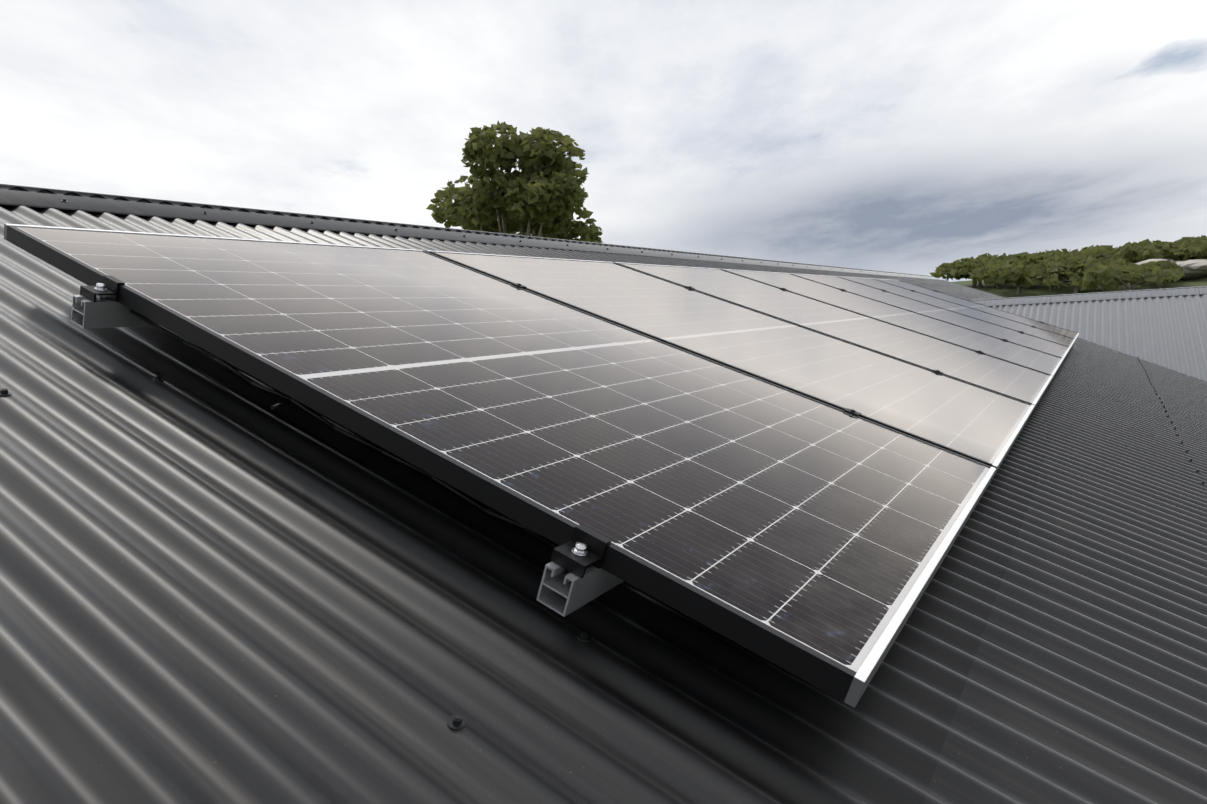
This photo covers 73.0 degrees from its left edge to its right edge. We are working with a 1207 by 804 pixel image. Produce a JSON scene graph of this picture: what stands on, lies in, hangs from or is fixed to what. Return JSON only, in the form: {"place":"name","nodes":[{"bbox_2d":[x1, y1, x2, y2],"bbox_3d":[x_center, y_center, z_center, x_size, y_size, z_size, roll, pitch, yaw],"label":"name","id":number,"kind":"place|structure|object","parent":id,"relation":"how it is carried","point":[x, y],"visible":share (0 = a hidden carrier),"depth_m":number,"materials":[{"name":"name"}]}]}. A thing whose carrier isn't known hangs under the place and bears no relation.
{"place":"outdoors","nodes":[
{"label":"outdoors","id":0,"kind":"place"},
{"bbox_2d":[0,0,1206,281],"label":"sky","id":1,"kind":"structure","parent":0,"point":[900,136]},
{"bbox_2d":[952,275,1206,297],"bbox_3d":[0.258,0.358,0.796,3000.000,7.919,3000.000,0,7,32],"label":"ground","id":2,"kind":"structure","parent":0,"point":[1009,291],"depth_m":103.59,"materials":[{"name":"green plant"}]},
{"bbox_2d":[426,121,602,242],"bbox_3d":[-3.280,-4.968,34.017,7.644,12.218,7.144,0,7,32],"label":"gum tree","id":3,"kind":"object","parent":2,"relation":"on","point":[542,193],"visible":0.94,"depth_m":31.22,"materials":[{"name":"green plant"}]},
{"bbox_2d":[930,235,1206,294],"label":"trees","id":4,"kind":"object","parent":2,"relation":"on","point":[1108,267],"visible":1,"depth_m":101.94,"materials":[{"name":"green plant"}]},
{"bbox_2d":[1136,254,1206,278],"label":"rock outcrop on hill","id":5,"kind":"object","parent":2,"relation":"on","point":[1196,268],"visible":0.4,"depth_m":97.01,"materials":[{"name":"beige stone"}]},
{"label":"house walls","id":6,"kind":"object","parent":2,"relation":"on","visible":0},
{"bbox_2d":[0,204,1206,803],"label":"roof sheet","id":7,"kind":"object","parent":6,"relation":"on","point":[220,582],"visible":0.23,"depth_m":1.00,"materials":[{"name":"grey metal"}]},
{"bbox_2d":[0,184,941,279],"bbox_3d":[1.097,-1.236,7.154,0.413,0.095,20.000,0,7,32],"label":"ridge cap","id":8,"kind":"object","parent":7,"relation":"on","point":[34,197],"visible":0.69,"depth_m":3.27,"materials":[{"name":"grey metal"}]},
{"bbox_2d":[61,198,921,276],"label":"roof screws","id":9,"kind":"object","parent":8,"relation":"on","point":[204,212],"visible":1,"depth_m":4.01,"materials":[{"name":"grey metal"}]},
{"bbox_2d":[4,224,995,707],"bbox_3d":[-0.159,-0.087,1.662,1.722,0.032,1.134,24,18,27],"label":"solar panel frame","id":10,"kind":"object","parent":7,"relation":"on","point":[808,540],"visible":1,"depth_m":1.33,"materials":[{"name":"black"}]},
{"bbox_2d":[129,309,543,536],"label":"solar cables","id":11,"kind":"object","parent":10,"relation":"on","point":[376,448],"visible":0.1,"depth_m":1.17,"materials":[{"name":"black plastic"}]},
{"bbox_2d":[512,283,526,288],"bbox_3d":[-0.246,-0.332,2.364,0.034,0.023,0.028,24,18,27],"label":"clamp","id":12,"kind":"object","parent":10,"relation":"attached to","point":[519,285],"visible":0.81,"depth_m":2.36,"materials":[{"name":"black"}]},
{"bbox_2d":[844,408,860,415],"bbox_3d":[0.580,0.029,1.905,0.034,0.023,0.028,24,18,27],"label":"clamp","id":13,"kind":"object","parent":10,"relation":"attached to","point":[852,411],"visible":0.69,"depth_m":1.90,"materials":[{"name":"black"}]},
{"bbox_2d":[536,562,622,616],"bbox_3d":[2.069,-0.252,4.361,0.040,0.046,8.162,24,18,27],"label":"mounting rail","id":14,"kind":"object","parent":7,"relation":"on","point":[563,592],"visible":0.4,"depth_m":0.92,"materials":[{"name":"silver metal"}]},
{"bbox_2d":[550,524,611,577],"bbox_3d":[-0.026,0.170,0.926,0.044,0.038,0.048,24,18,27],"label":"end clamp","id":15,"kind":"object","parent":14,"relation":"attached to","point":[581,551],"visible":1,"depth_m":0.92,"materials":[{"name":"black metal"}]},
{"bbox_2d":[0,284,1206,730],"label":"roof screws","id":16,"kind":"object","parent":7,"relation":"on","point":[456,722],"visible":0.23,"depth_m":0.97,"materials":[{"name":"metal"}]},
{"bbox_2d":[426,250,1034,478],"bbox_3d":[0.441,-0.217,2.639,1.722,0.032,1.134,24,18,27],"label":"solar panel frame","id":17,"kind":"object","parent":7,"relation":"on","point":[973,422],"visible":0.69,"depth_m":2.46,"materials":[{"name":"black"}]},
{"bbox_2d":[614,262,1052,410],"bbox_3d":[1.041,-0.348,3.616,1.722,0.032,1.134,24,18,27],"label":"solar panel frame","id":18,"kind":"object","parent":7,"relation":"on","point":[1003,377],"visible":0.75,"depth_m":3.50,"materials":[{"name":"black"}]},
{"bbox_2d":[722,269,1063,380],"bbox_3d":[1.641,-0.479,4.593,1.722,0.032,1.134,24,18,27],"label":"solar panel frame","id":19,"kind":"object","parent":7,"relation":"on","point":[1033,359],"visible":0.69,"depth_m":4.50,"materials":[{"name":"black"}]},
{"bbox_2d":[790,273,1070,360],"bbox_3d":[2.241,-0.609,5.570,1.722,0.032,1.134,24,18,27],"label":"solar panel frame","id":20,"kind":"object","parent":7,"relation":"on","point":[993,330],"visible":0.69,"depth_m":5.50,"materials":[{"name":"black"}]},
{"bbox_2d":[838,276,1075,348],"bbox_3d":[2.842,-0.740,6.547,1.722,0.032,1.134,24,18,27],"label":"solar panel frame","id":21,"kind":"object","parent":7,"relation":"on","point":[987,317],"visible":0.77,"depth_m":6.50,"materials":[{"name":"black"}]},
{"bbox_2d":[872,278,1078,340],"bbox_3d":[3.442,-0.871,7.524,1.722,0.032,1.134,24,18,27],"label":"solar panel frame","id":22,"kind":"object","parent":7,"relation":"on","point":[1000,313],"visible":0.73,"depth_m":7.49,"materials":[{"name":"black"}]},
{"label":"rail brackets","id":23,"kind":"object","parent":7,"relation":"on","visible":0},
{"bbox_2d":[71,295,160,327],"bbox_3d":[1.242,-0.614,4.820,0.040,0.046,8.162,24,18,27],"label":"mounting rail","id":24,"kind":"object","parent":23,"relation":"on","point":[105,312],"visible":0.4,"depth_m":1.38,"materials":[{"name":"silver metal"}]},
{"bbox_2d":[80,275,124,301],"bbox_3d":[-0.852,-0.191,1.385,0.044,0.038,0.048,24,18,27],"label":"end clamp","id":25,"kind":"object","parent":24,"relation":"attached to","point":[108,287],"visible":0.96,"depth_m":1.38,"materials":[{"name":"black"}]},
{"bbox_2d":[989,294,1206,380],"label":"roof sheet","id":26,"kind":"structure","parent":6,"relation":"on","point":[1169,332],"depth_m":9.16,"materials":[{"name":"grey metal"}]},
{"label":"wing roof sheet","id":27,"kind":"object","parent":6,"relation":"on","visible":0},
{"bbox_2d":[971,286,1206,305],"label":"roof ridge cap","id":28,"kind":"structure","parent":27,"relation":"on","point":[1197,290],"depth_m":10.04,"materials":[{"name":"grey metal"}]}
]}

